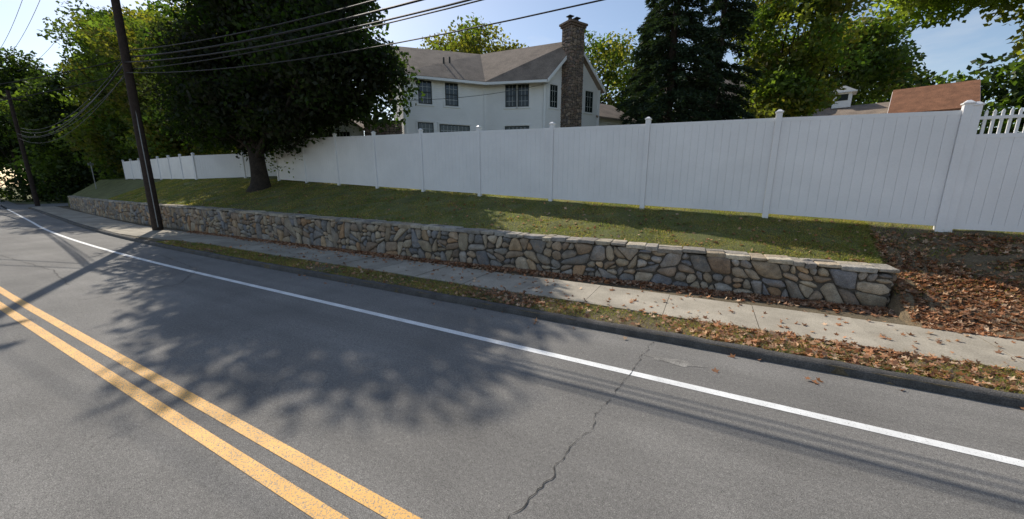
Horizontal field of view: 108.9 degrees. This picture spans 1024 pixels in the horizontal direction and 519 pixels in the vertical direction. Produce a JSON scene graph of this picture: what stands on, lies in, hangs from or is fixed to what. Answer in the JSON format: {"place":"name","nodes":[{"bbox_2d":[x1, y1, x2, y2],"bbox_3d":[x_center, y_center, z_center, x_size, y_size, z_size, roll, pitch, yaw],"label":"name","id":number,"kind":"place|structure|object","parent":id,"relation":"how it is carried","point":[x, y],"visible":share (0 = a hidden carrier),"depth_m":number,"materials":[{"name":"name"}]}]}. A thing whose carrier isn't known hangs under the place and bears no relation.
{"place":"outdoors","nodes":[
{"label":"outdoors","id":0,"kind":"place"},
{"bbox_2d":[0,203,68,208],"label":"side road","id":1,"kind":"structure","parent":0,"point":[24,206],"depth_m":41.63,"materials":[{"name":"grey asphalt"}]},
{"bbox_2d":[0,90,40,205],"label":"utility pole","id":2,"kind":"object","parent":1,"relation":"on","point":[26,163],"visible":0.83,"depth_m":39.47,"materials":[{"name":"brown wood"}]},
{"bbox_2d":[0,199,1023,518],"bbox_3d":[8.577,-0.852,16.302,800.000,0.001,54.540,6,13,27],"label":"road","id":3,"kind":"structure","parent":0,"point":[424,421],"depth_m":4.02,"materials":[{"name":"grey asphalt"}]},
{"bbox_2d":[0,287,421,518],"bbox_3d":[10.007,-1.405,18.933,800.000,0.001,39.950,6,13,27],"label":"yellow centre line","id":4,"kind":"object","parent":3,"relation":"on","point":[302,500],"visible":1,"depth_m":3.71,"materials":[{"name":"paint"}]},
{"bbox_2d":[2,255,653,518],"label":"road crack","id":5,"kind":"object","parent":3,"relation":"on","point":[537,488],"visible":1,"depth_m":3.69,"materials":[{"name":"black asphalt"}]},
{"bbox_2d":[7,209,1023,466],"bbox_3d":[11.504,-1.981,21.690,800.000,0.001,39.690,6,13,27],"label":"white edge line","id":6,"kind":"object","parent":3,"relation":"on","point":[857,425],"visible":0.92,"depth_m":4.65,"materials":[{"name":"paint"}]},
{"bbox_2d":[643,354,706,367],"bbox_3d":[2.314,1.458,5.227,0.860,0.001,0.210,6,13,27],"label":"asphalt patch","id":7,"kind":"object","parent":3,"relation":"on","point":[679,362],"visible":1,"depth_m":5.23,"materials":[{"name":"grey asphalt"}]},
{"bbox_2d":[0,0,1023,186],"label":"sky","id":8,"kind":"structure","parent":0,"point":[952,48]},
{"bbox_2d":[2,175,1023,399],"bbox_3d":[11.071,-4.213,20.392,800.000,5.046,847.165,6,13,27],"label":"ground","id":9,"kind":"structure","parent":0,"point":[107,188],"depth_m":9.18,"materials":[{"name":"soil"}]},
{"bbox_2d":[0,116,26,199],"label":"utility pole","id":10,"kind":"object","parent":9,"relation":"on","point":[13,156],"visible":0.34,"depth_m":54.33,"materials":[{"name":"brown wood"}]},
{"bbox_2d":[0,46,86,165],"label":"oak tree","id":11,"kind":"object","parent":9,"relation":"on","point":[10,70],"visible":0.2,"depth_m":52.55,"materials":[{"name":"green plant"}]},
{"bbox_2d":[0,71,121,188],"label":"oak tree","id":12,"kind":"object","parent":9,"relation":"on","point":[33,112],"visible":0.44,"depth_m":46.37,"materials":[{"name":"green plant"}]},
{"bbox_2d":[0,147,172,203],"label":"roadside shrubs","id":13,"kind":"object","parent":9,"relation":"on","point":[53,191],"visible":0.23,"depth_m":48.24,"materials":[{"name":"green plant"}]},
{"bbox_2d":[88,162,96,188],"bbox_3d":[-41.041,-8.186,35.855,0.079,2.660,0.601,-2,12,-8],"label":"street sign","id":14,"kind":"object","parent":9,"relation":"on","point":[90,163],"visible":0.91,"depth_m":35.79,"materials":[{"name":"metal"}]},
{"bbox_2d":[36,0,162,112],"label":"oak tree","id":15,"kind":"object","parent":9,"relation":"on","point":[63,25],"visible":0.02,"depth_m":47.73,"materials":[{"name":"green plant"}]},
{"bbox_2d":[49,4,162,179],"bbox_3d":[-40.206,-17.159,39.345,14.590,18.205,12.561,6,13,27],"label":"oak tree","id":16,"kind":"object","parent":9,"relation":"on","point":[105,122],"visible":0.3,"depth_m":36.53,"materials":[{"name":"green plant"}]},
{"bbox_2d":[0,130,273,199],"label":"distant trees","id":17,"kind":"object","parent":9,"relation":"on","point":[3,162],"visible":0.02,"depth_m":57.02,"materials":[{"name":"green plant"}]},
{"bbox_2d":[111,0,163,230],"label":"utility pole","id":18,"kind":"object","parent":9,"relation":"on","point":[149,185],"visible":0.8,"depth_m":17.62,"materials":[{"name":"brown wood"}]},
{"bbox_2d":[0,0,603,142],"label":"overhead wires","id":19,"kind":"object","parent":18,"relation":"hanging from","point":[321,24],"visible":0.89,"depth_m":12.13,"materials":[{"name":"black rubber"}]},
{"bbox_2d":[62,11,231,158],"bbox_3d":[-32.615,-15.130,34.603,12.252,15.635,12.183,-5,13,-24],"label":"oak tree","id":20,"kind":"object","parent":9,"relation":"on","point":[110,44],"visible":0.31,"depth_m":31.61,"materials":[{"name":"green plant"}]},
{"bbox_2d":[106,0,237,153],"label":"oak tree","id":21,"kind":"object","parent":9,"relation":"on","point":[142,11],"visible":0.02,"depth_m":47.91,"materials":[{"name":"green plant"}]},
{"bbox_2d":[121,152,276,179],"bbox_3d":[-27.823,-7.530,30.176,24.761,2.394,2.902,5,13,24],"label":"white garden fence","id":22,"kind":"object","parent":9,"relation":"on","point":[193,166],"visible":0.66,"depth_m":26.70,"materials":[{"name":"plastic"}]},
{"bbox_2d":[123,0,425,192],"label":"maple tree","id":23,"kind":"object","parent":9,"relation":"on","point":[256,111],"visible":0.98,"depth_m":17.41,"materials":[{"name":"green plant"}]},
{"bbox_2d":[240,127,354,181],"bbox_3d":[-14.125,-7.704,25.882,12.689,5.759,7.727,11,16,44],"label":"hedge shrub","id":24,"kind":"object","parent":9,"relation":"on","point":[294,155],"visible":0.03,"depth_m":22.66,"materials":[{"name":"green plant"}]},
{"bbox_2d":[417,12,528,53],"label":"yellowing tree","id":25,"kind":"object","parent":9,"relation":"on","point":[473,41],"visible":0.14,"depth_m":41.22,"materials":[{"name":"green plant"}]},
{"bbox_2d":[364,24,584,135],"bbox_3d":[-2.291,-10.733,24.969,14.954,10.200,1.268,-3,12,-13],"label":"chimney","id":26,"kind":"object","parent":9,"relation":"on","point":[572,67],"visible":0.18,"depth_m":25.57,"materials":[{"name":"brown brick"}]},
{"bbox_2d":[364,18,587,135],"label":"chimney stones","id":27,"kind":"object","parent":26,"relation":"on","point":[573,23],"visible":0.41,"depth_m":25.45,"materials":[{"name":"stone"}]},
{"bbox_2d":[566,15,580,20],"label":"flue pots","id":28,"kind":"object","parent":27,"relation":"on","point":[571,16],"visible":0.44,"depth_m":25.13,"materials":[{"name":"black metal"}]},
{"bbox_2d":[322,63,629,136],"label":"walls","id":29,"kind":"structure","parent":9,"relation":"on","point":[471,112],"depth_m":25.83,"materials":[{"name":"white paint"}]},
{"bbox_2d":[330,57,592,134],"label":"window frames","id":30,"kind":"structure","parent":29,"relation":"attached to","point":[505,100],"depth_m":25.59,"materials":[{"name":"wood"}]},
{"bbox_2d":[331,81,591,136],"bbox_3d":[-1.468,-9.896,25.855,2.213,4.560,21.200,33,35,69],"label":"window glass","id":31,"kind":"object","parent":30,"relation":"in","point":[427,88],"visible":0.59,"depth_m":25.51,"materials":[{"name":"black glass"}]},
{"bbox_2d":[336,82,591,135],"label":"muntins","id":32,"kind":"object","parent":30,"relation":"attached to","point":[453,89],"visible":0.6,"depth_m":25.61,"materials":[{"name":"white wood"}]},
{"bbox_2d":[328,52,606,135],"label":"trim","id":33,"kind":"structure","parent":29,"relation":"attached to","point":[458,81],"depth_m":25.30,"materials":[{"name":"white wood"}]},
{"bbox_2d":[349,42,635,130],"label":"roof","id":34,"kind":"structure","parent":29,"relation":"on","point":[539,62],"depth_m":25.95,"materials":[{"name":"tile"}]},
{"bbox_2d":[79,201,892,306],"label":"stone wall","id":35,"kind":"structure","parent":9,"relation":"on","point":[712,272],"depth_m":9.16,"materials":[{"name":"grey stone"}]},
{"bbox_2d":[68,197,896,306],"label":"face stones","id":36,"kind":"object","parent":35,"relation":"on","point":[829,291],"visible":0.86,"depth_m":10.17,"materials":[{"name":"grey stone"}]},
{"bbox_2d":[68,195,899,272],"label":"cap stones","id":37,"kind":"object","parent":35,"relation":"on","point":[812,263],"visible":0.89,"depth_m":9.39,"materials":[{"name":"grey stone"}]},
{"bbox_2d":[108,178,890,273],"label":"lawn grass","id":38,"kind":"structure","parent":9,"relation":"on","point":[866,241],"depth_m":12.25,"materials":[{"name":"green plant"}]},
{"bbox_2d":[32,206,1023,408],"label":"curb","id":39,"kind":"structure","parent":9,"relation":"on","point":[978,393],"depth_m":5.78,"materials":[{"name":"grey concrete"}]},
{"bbox_2d":[156,240,1023,393],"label":"verge grass","id":40,"kind":"structure","parent":9,"relation":"on","point":[295,261],"depth_m":7.07,"materials":[{"name":"green plant"}]},
{"bbox_2d":[165,181,1023,408],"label":"fallen leaves","id":41,"kind":"object","parent":9,"relation":"on","point":[887,311],"visible":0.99,"depth_m":6.83,"materials":[{"name":"brown plant"}]},
{"bbox_2d":[584,28,640,112],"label":"yellowing tree","id":42,"kind":"object","parent":9,"relation":"on","point":[612,58],"visible":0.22,"depth_m":43.27,"materials":[{"name":"green plant"}]},
{"bbox_2d":[273,100,976,231],"bbox_3d":[-2.639,-4.031,15.365,28.934,4.069,0.175,8,14,32],"label":"white vinyl fence","id":43,"kind":"object","parent":9,"relation":"on","point":[902,168],"visible":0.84,"depth_m":10.37,"materials":[{"name":"white plastic"}]},
{"bbox_2d":[621,0,662,122],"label":"spruce tree","id":44,"kind":"object","parent":9,"relation":"on","point":[635,77],"visible":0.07,"depth_m":31.75,"materials":[{"name":"green plant"}]},
{"bbox_2d":[616,0,725,124],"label":"spruce tree","id":45,"kind":"object","parent":9,"relation":"on","point":[672,91],"visible":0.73,"depth_m":22.34,"materials":[{"name":"green plant"}]},
{"bbox_2d":[675,0,763,121],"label":"spruce tree","id":46,"kind":"object","parent":9,"relation":"on","point":[734,17],"visible":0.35,"depth_m":23.10,"materials":[{"name":"green plant"}]},
{"bbox_2d":[731,0,879,132],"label":"yellowing tree","id":47,"kind":"object","parent":9,"relation":"on","point":[790,83],"visible":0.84,"depth_m":23.93,"materials":[{"name":"green plant"}]},
{"bbox_2d":[801,86,889,116],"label":"outbuilding","id":48,"kind":"structure","parent":9,"relation":"on","point":[843,106],"depth_m":33.69,"materials":[{"name":"wood"}]},
{"bbox_2d":[790,6,923,108],"bbox_3d":[37.675,-18.664,42.414,14.259,17.917,12.430,6,13,27],"label":"yellowing tree","id":49,"kind":"object","parent":9,"relation":"on","point":[877,67],"visible":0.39,"depth_m":38.47,"materials":[{"name":"green plant"}]},
{"bbox_2d":[841,45,1023,133],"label":"distant trees","id":50,"kind":"object","parent":9,"relation":"on","point":[1014,86],"visible":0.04,"depth_m":39.00,"materials":[{"name":"green plant"}]},
{"bbox_2d":[887,79,980,112],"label":"cedar roof barn","id":51,"kind":"structure","parent":9,"relation":"on","point":[947,97],"depth_m":28.09,"materials":[{"name":"orange wood"}]},
{"bbox_2d":[871,0,1023,59],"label":"sunlit maple tree","id":52,"kind":"object","parent":9,"relation":"on","point":[929,9],"visible":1,"depth_m":12.98,"materials":[{"name":"green plant"}]},
{"bbox_2d":[944,101,1023,231],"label":"white picket top fence","id":53,"kind":"object","parent":9,"relation":"on","point":[988,193],"visible":0.86,"depth_m":7.58,"materials":[{"name":"plastic"}]},
{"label":"walls","id":54,"kind":"object","parent":9,"relation":"on","visible":0},
{"bbox_2d":[697,73,752,101],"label":"roof","id":55,"kind":"structure","parent":54,"relation":"on","point":[725,81],"depth_m":37.70,"materials":[{"name":"concrete"}]},
{"bbox_2d":[32,206,1023,371],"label":"sidewalk","id":56,"kind":"structure","parent":0,"point":[971,347],"depth_m":7.29,"materials":[{"name":"concrete"}]},
{"bbox_2d":[863,222,1023,305],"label":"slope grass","id":57,"kind":"structure","parent":0,"point":[919,226],"depth_m":7.52,"materials":[{"name":"plant"}]}
]}

